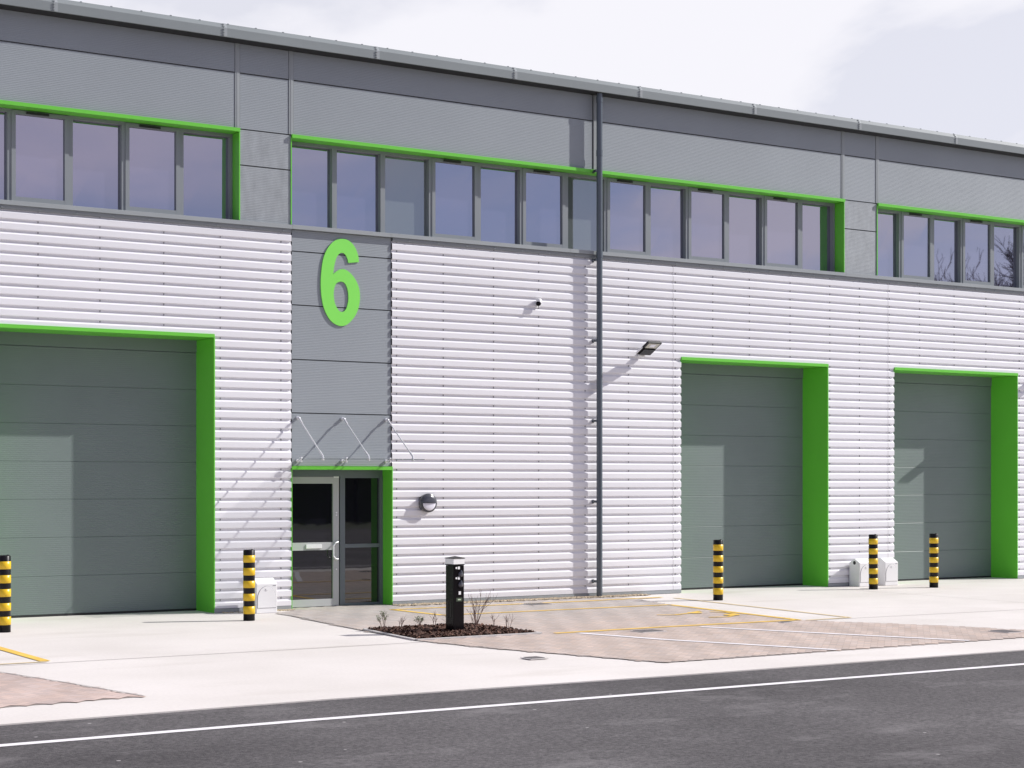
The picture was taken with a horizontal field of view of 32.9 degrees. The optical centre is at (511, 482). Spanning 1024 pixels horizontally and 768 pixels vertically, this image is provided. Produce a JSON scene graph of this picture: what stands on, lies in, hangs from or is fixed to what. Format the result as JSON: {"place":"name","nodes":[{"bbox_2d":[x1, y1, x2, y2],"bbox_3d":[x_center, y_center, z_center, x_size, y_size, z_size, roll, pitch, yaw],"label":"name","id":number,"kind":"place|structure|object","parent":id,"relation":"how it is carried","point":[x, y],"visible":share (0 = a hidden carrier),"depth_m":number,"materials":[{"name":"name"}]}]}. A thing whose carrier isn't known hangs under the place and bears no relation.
{"place":"outdoors","nodes":[
{"label":"outdoors","id":0,"kind":"place"},
{"bbox_2d":[0,651,1023,767],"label":"road","id":1,"kind":"structure","parent":0,"point":[969,718],"depth_m":14.21,"materials":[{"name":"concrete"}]},
{"bbox_2d":[0,663,1023,746],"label":"road marking","id":2,"kind":"object","parent":1,"relation":"on","point":[195,729],"visible":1,"depth_m":15.50,"materials":[{"name":"white paint"}]},
{"bbox_2d":[0,577,1023,725],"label":"pavement","id":3,"kind":"structure","parent":0,"point":[174,661],"depth_m":20.20,"materials":[{"name":"concrete"}]},
{"bbox_2d":[0,555,10,632],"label":"striped bollard","id":4,"kind":"object","parent":3,"relation":"on","point":[5,593],"visible":1,"depth_m":23.15,"materials":[{"name":"black plastic"}]},
{"bbox_2d":[0,647,49,660],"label":"bay marking","id":5,"kind":"object","parent":3,"relation":"on","point":[22,654],"visible":1,"depth_m":20.14,"materials":[{"name":"yellow paint"}]},
{"bbox_2d":[0,673,144,707],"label":"block paving","id":6,"kind":"structure","parent":3,"relation":"on","point":[18,690],"depth_m":16.48,"materials":[{"name":"beige brick"}]},
{"bbox_2d":[243,549,254,620],"bbox_3d":[-3.813,1.482,25.175,0.174,1.036,0.174,0,0,27],"label":"striped bollard","id":7,"kind":"object","parent":3,"relation":"on","point":[248,584],"visible":1,"depth_m":25.10,"materials":[{"name":"black plastic"}]},
{"bbox_2d":[255,578,276,613],"bbox_3d":[-3.827,1.732,26.684,0.350,0.537,0.304,0,0,-32],"label":"meter box","id":8,"kind":"object","parent":3,"relation":"on","point":[265,595],"visible":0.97,"depth_m":26.57,"materials":[{"name":"white plastic"}]},
{"bbox_2d":[4,598,850,663],"bbox_3d":[-3.750,1.994,23.009,18.742,0.001,4.947,0,0,-32],"label":"bay marking","id":9,"kind":"object","parent":3,"relation":"on","point":[679,598],"visible":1,"depth_m":26.66,"materials":[{"name":"yellow paint"}]},
{"bbox_2d":[222,593,650,612],"bbox_3d":[-1.005,1.981,28.685,8.075,0.029,0.272,0,0,-32],"label":"gravel margin","id":10,"kind":"object","parent":3,"relation":"on","point":[498,600],"visible":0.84,"depth_m":29.34,"materials":[{"name":"beige gravel"}]},
{"bbox_2d":[2,616,1002,695],"bbox_3d":[-4.462,1.989,20.261,26.603,0.001,8.427,0,0,-32],"label":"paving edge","id":11,"kind":"object","parent":3,"relation":"on","point":[375,632],"visible":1,"depth_m":19.53,"materials":[{"name":"grey concrete"}]},
{"bbox_2d":[0,0,1023,617],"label":"warehouse building","id":12,"kind":"structure","parent":3,"relation":"on","point":[822,382],"depth_m":29.06,"materials":[{"name":"white paint"}]},
{"bbox_2d":[0,108,9,199],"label":"window","id":13,"kind":"structure","parent":12,"relation":"in","point":[4,112],"depth_m":25.20,"materials":[{"name":"grey"}]},
{"bbox_2d":[10,109,69,204],"bbox_3d":[-6.934,-4.743,25.465,0.883,1.363,0.184,0,0,-32],"label":"window","id":14,"kind":"structure","parent":12,"relation":"in","point":[39,141],"depth_m":25.44,"materials":[{"name":"grey"}]},
{"bbox_2d":[70,116,123,209],"bbox_3d":[-6.219,-4.743,25.938,0.832,1.363,0.150,0,0,-32],"label":"window","id":15,"kind":"structure","parent":12,"relation":"in","point":[96,145],"depth_m":25.95,"materials":[{"name":"grey"}]},
{"bbox_2d":[0,324,214,617],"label":"loading door","id":16,"kind":"structure","parent":12,"relation":"in","point":[107,436],"depth_m":26.40,"materials":[{"name":"grey paint"}]},
{"bbox_2d":[124,122,180,214],"bbox_3d":[-5.478,-4.743,26.386,0.899,1.363,0.184,0,0,-32],"label":"window","id":17,"kind":"structure","parent":12,"relation":"in","point":[152,153],"depth_m":26.36,"materials":[{"name":"grey"}]},
{"bbox_2d":[181,128,231,218],"bbox_3d":[-4.750,-4.743,26.866,0.846,1.363,0.150,0,0,-32],"label":"window","id":18,"kind":"structure","parent":12,"relation":"in","point":[206,156],"depth_m":26.89,"materials":[{"name":"grey"}]},
{"bbox_2d":[291,141,334,227],"bbox_3d":[-3.268,-4.743,27.803,0.870,1.363,0.150,0,0,-32],"label":"window","id":19,"kind":"structure","parent":12,"relation":"in","point":[313,165],"depth_m":27.86,"materials":[{"name":"grey"}]},
{"bbox_2d":[292,476,338,606],"bbox_3d":[-3.194,0.943,27.823,0.979,2.094,0.139,0,0,-32],"label":"entrance door","id":20,"kind":"structure","parent":12,"relation":"in","point":[315,500],"depth_m":27.89,"materials":[{"name":"glass"}]},
{"bbox_2d":[320,239,359,325],"bbox_3d":[-2.745,-3.202,27.754,0.698,1.395,0.016,0,0,-32],"label":"unit number sign","id":21,"kind":"object","parent":12,"relation":"attached to","point":[329,279],"visible":1,"depth_m":27.73,"materials":[{"name":"green paint"}]},
{"bbox_2d":[335,146,382,231],"bbox_3d":[-2.528,-4.743,28.270,0.880,1.363,0.150,0,0,-32],"label":"window","id":22,"kind":"structure","parent":12,"relation":"in","point":[358,172],"depth_m":28.30,"materials":[{"name":"grey"}]},
{"bbox_2d":[295,416,424,462],"bbox_3d":[-2.426,-0.682,27.333,1.800,0.726,1.076,0,0,-32],"label":"glass canopy","id":23,"kind":"object","parent":12,"relation":"attached to","point":[345,459],"visible":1,"depth_m":27.33,"materials":[{"name":"clear glass"}]},
{"bbox_2d":[383,152,430,236],"bbox_3d":[-1.772,-4.743,28.749,0.910,1.363,0.150,0,0,-32],"label":"window","id":24,"kind":"structure","parent":12,"relation":"in","point":[406,178],"depth_m":28.78,"materials":[{"name":"grey"}]},
{"bbox_2d":[418,493,436,511],"bbox_3d":[-1.378,0.333,28.534,0.314,0.314,0.154,0,0,-32],"label":"wall lamp","id":25,"kind":"object","parent":12,"relation":"attached to","point":[427,502],"visible":1,"depth_m":28.48,"materials":[{"name":"grey metal"}]},
{"bbox_2d":[431,157,478,240],"bbox_3d":[-0.987,-4.743,29.224,0.925,1.363,0.184,0,0,-32],"label":"window","id":26,"kind":"structure","parent":12,"relation":"in","point":[454,183],"depth_m":29.20,"materials":[{"name":"grey"}]},
{"bbox_2d":[479,163,521,244],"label":"window","id":27,"kind":"structure","parent":12,"relation":"in","point":[500,186],"depth_m":29.76,"materials":[{"name":"grey"}]},
{"bbox_2d":[535,298,541,307],"bbox_3d":[0.456,-3.075,29.699,0.108,0.160,0.111,0,0,-32],"label":"security camera","id":28,"kind":"object","parent":12,"relation":"attached to","point":[538,302],"visible":1,"depth_m":29.66,"materials":[{"name":"white plastic"}]},
{"bbox_2d":[522,168,565,247],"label":"window","id":29,"kind":"structure","parent":12,"relation":"in","point":[543,191],"depth_m":30.16,"materials":[{"name":"grey"}]},
{"bbox_2d":[566,173,605,251],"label":"window","id":30,"kind":"structure","parent":12,"relation":"in","point":[580,189],"depth_m":30.67,"materials":[{"name":"grey"}]},
{"bbox_2d":[606,177,648,255],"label":"window","id":31,"kind":"structure","parent":12,"relation":"in","point":[627,201],"depth_m":31.11,"materials":[{"name":"grey"}]},
{"bbox_2d":[636,340,661,356],"bbox_3d":[2.394,-2.369,30.712,0.330,0.257,0.470,0,0,-32],"label":"flood light","id":32,"kind":"object","parent":12,"relation":"attached to","point":[648,347],"visible":1,"depth_m":30.62,"materials":[{"name":"black plastic"}]},
{"bbox_2d":[649,182,687,258],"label":"window","id":33,"kind":"structure","parent":12,"relation":"in","point":[668,204],"depth_m":31.68,"materials":[{"name":"grey"}]},
{"bbox_2d":[688,187,726,261],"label":"window","id":34,"kind":"structure","parent":12,"relation":"in","point":[707,208],"depth_m":32.09,"materials":[{"name":"grey"}]},
{"bbox_2d":[727,191,763,265],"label":"window","id":35,"kind":"structure","parent":12,"relation":"in","point":[745,212],"depth_m":32.66,"materials":[{"name":"grey"}]},
{"bbox_2d":[679,357,828,589],"bbox_3d":[4.356,-0.150,32.677,3.581,4.300,0.805,0,0,-32],"label":"loading door","id":36,"kind":"structure","parent":12,"relation":"in","point":[754,436],"depth_m":33.24,"materials":[{"name":"grey paint"}]},
{"bbox_2d":[764,195,800,268],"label":"window","id":37,"kind":"structure","parent":12,"relation":"in","point":[782,216],"depth_m":33.07,"materials":[{"name":"grey"}]},
{"bbox_2d":[801,200,834,271],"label":"window","id":38,"kind":"structure","parent":12,"relation":"in","point":[817,218],"depth_m":33.62,"materials":[{"name":"grey"}]},
{"bbox_2d":[877,209,900,277],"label":"window","id":39,"kind":"structure","parent":12,"relation":"in","point":[889,221],"depth_m":34.64,"materials":[{"name":"grey"}]},
{"bbox_2d":[901,211,932,279],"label":"window","id":40,"kind":"structure","parent":12,"relation":"in","point":[916,228],"depth_m":34.96,"materials":[{"name":"grey"}]},
{"bbox_2d":[933,215,961,282],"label":"window","id":41,"kind":"structure","parent":12,"relation":"in","point":[947,231],"depth_m":35.51,"materials":[{"name":"grey"}]},
{"bbox_2d":[893,367,1017,580],"bbox_3d":[8.823,-0.150,35.501,3.554,4.300,0.805,0,0,-32],"label":"loading door","id":42,"kind":"structure","parent":12,"relation":"in","point":[955,432],"depth_m":36.12,"materials":[{"name":"grey paint"}]},
{"bbox_2d":[962,218,992,285],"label":"window","id":43,"kind":"structure","parent":12,"relation":"in","point":[977,235],"depth_m":35.89,"materials":[{"name":"grey"}]},
{"bbox_2d":[993,222,1020,287],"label":"window","id":44,"kind":"structure","parent":12,"relation":"in","point":[1006,237],"depth_m":36.44,"materials":[{"name":"grey"}]},
{"bbox_2d":[1021,225,1023,287],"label":"window","id":45,"kind":"structure","parent":12,"relation":"in","point":[1022,226],"depth_m":36.56,"materials":[{"name":"grey"}]},
{"bbox_2d":[520,656,548,659],"bbox_3d":[0.255,1.986,19.684,0.240,0.015,0.220,0,0,-32],"label":"drain cover","id":46,"kind":"object","parent":3,"relation":"on","point":[533,657],"visible":1,"depth_m":19.64,"materials":[{"name":"metal"}]},
{"bbox_2d":[275,597,1023,662],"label":"block paving","id":47,"kind":"structure","parent":3,"relation":"on","point":[550,623],"depth_m":23.55,"materials":[{"name":"beige brick"}]},
{"bbox_2d":[363,622,541,640],"bbox_3d":[-0.880,1.970,23.202,1.940,0.099,1.820,0,0,-32],"label":"planting bed","id":48,"kind":"object","parent":47,"relation":"on","point":[418,632],"visible":0.94,"depth_m":22.87,"materials":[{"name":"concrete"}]},
{"bbox_2d":[376,611,388,628],"bbox_3d":[-1.750,1.855,23.413,0.212,0.263,0.178,0,0,-32],"label":"shrub seedling","id":49,"kind":"object","parent":48,"relation":"on","point":[383,615],"visible":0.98,"depth_m":23.41,"materials":[{"name":"brown plant"}]},
{"bbox_2d":[415,614,424,624],"bbox_3d":[-1.268,1.896,23.786,0.170,0.180,0.120,0,0,-32],"label":"shrub seedling","id":50,"kind":"object","parent":48,"relation":"on","point":[421,619],"visible":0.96,"depth_m":23.78,"materials":[{"name":"brown plant"}]},
{"bbox_2d":[445,556,464,630],"bbox_3d":[-0.752,1.481,23.029,0.199,1.018,0.218,0,0,-39],"label":"charging post","id":51,"kind":"object","parent":48,"relation":"on","point":[454,592],"visible":0.95,"depth_m":22.97,"materials":[{"name":"black"}]},
{"bbox_2d":[466,604,482,624],"bbox_3d":[-0.514,1.811,23.947,0.239,0.351,0.151,0,0,1],"label":"shrub seedling","id":52,"kind":"object","parent":48,"relation":"on","point":[474,615],"visible":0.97,"depth_m":23.93,"materials":[{"name":"brown plant"}]},
{"bbox_2d":[468,589,496,624],"bbox_3d":[-0.435,1.721,24.080,0.361,0.532,0.480,0,0,-18],"label":"shrub seedling","id":53,"kind":"object","parent":48,"relation":"on","point":[474,609],"visible":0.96,"depth_m":24.06,"materials":[{"name":"brown plant"}]},
{"bbox_2d":[523,603,554,605],"bbox_3d":[0.428,1.986,28.394,0.420,0.015,0.360,0,0,-32],"label":"drain cover","id":54,"kind":"object","parent":47,"relation":"on","point":[534,604],"visible":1,"depth_m":28.32,"materials":[{"name":"metal"}]},
{"bbox_2d":[390,597,800,632],"bbox_3d":[1.597,1.986,26.548,5.605,0.003,5.185,0,0,-32],"label":"bay marking","id":55,"kind":"object","parent":47,"relation":"on","point":[733,614],"visible":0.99,"depth_m":26.55,"materials":[{"name":"yellow paint"}]},
{"bbox_2d":[632,629,666,632],"bbox_3d":[1.829,1.986,23.258,0.400,0.015,0.300,0,0,-32],"label":"drain cover","id":56,"kind":"object","parent":47,"relation":"on","point":[648,630],"visible":1,"depth_m":23.23,"materials":[{"name":"metal"}]},
{"bbox_2d":[580,626,968,649],"bbox_3d":[3.242,1.987,22.304,4.687,0.001,2.168,0,0,34],"label":"bay marking","id":57,"kind":"object","parent":47,"relation":"on","point":[767,645],"visible":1,"depth_m":22.28,"materials":[{"name":"white paint"}]},
{"bbox_2d":[990,629,1022,632],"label":"drain cover","id":58,"kind":"object","parent":47,"relation":"on","point":[1006,631],"visible":1,"depth_m":23.12,"materials":[{"name":"metal"}]},
{"bbox_2d":[713,539,722,600],"bbox_3d":[3.506,1.482,29.534,0.174,1.036,0.174,0,0,45],"label":"striped bollard","id":59,"kind":"object","parent":3,"relation":"on","point":[717,570],"visible":1,"depth_m":29.46,"materials":[{"name":"black plastic"}]},
{"bbox_2d":[849,558,868,586],"bbox_3d":[6.744,1.732,33.531,0.353,0.537,0.304,0,0,-32],"label":"meter box","id":60,"kind":"object","parent":3,"relation":"on","point":[858,572],"visible":0.75,"depth_m":33.41,"materials":[{"name":"white plastic"}]},
{"bbox_2d":[868,534,877,589],"bbox_3d":[6.778,1.482,32.573,0.174,1.036,0.174,0,0,42],"label":"striped bollard","id":61,"kind":"object","parent":3,"relation":"on","point":[873,559],"visible":1,"depth_m":32.50,"materials":[{"name":"black plastic"}]},
{"bbox_2d":[878,557,897,585],"bbox_3d":[7.312,1.732,33.890,0.350,0.537,0.304,0,0,-32],"label":"meter box","id":62,"kind":"object","parent":3,"relation":"on","point":[887,571],"visible":0.96,"depth_m":33.77,"materials":[{"name":"white plastic"}]},
{"bbox_2d":[929,533,937,587],"bbox_3d":[8.046,1.482,33.116,0.174,1.036,0.174,0,0,-31],"label":"striped bollard","id":63,"kind":"object","parent":3,"relation":"on","point":[933,560],"visible":1,"depth_m":33.04,"materials":[{"name":"black plastic"}]},
{"bbox_2d":[71,0,1023,144],"label":"sky","id":64,"kind":"structure","parent":0,"point":[946,66],"materials":[{"name":"white"}]}
]}

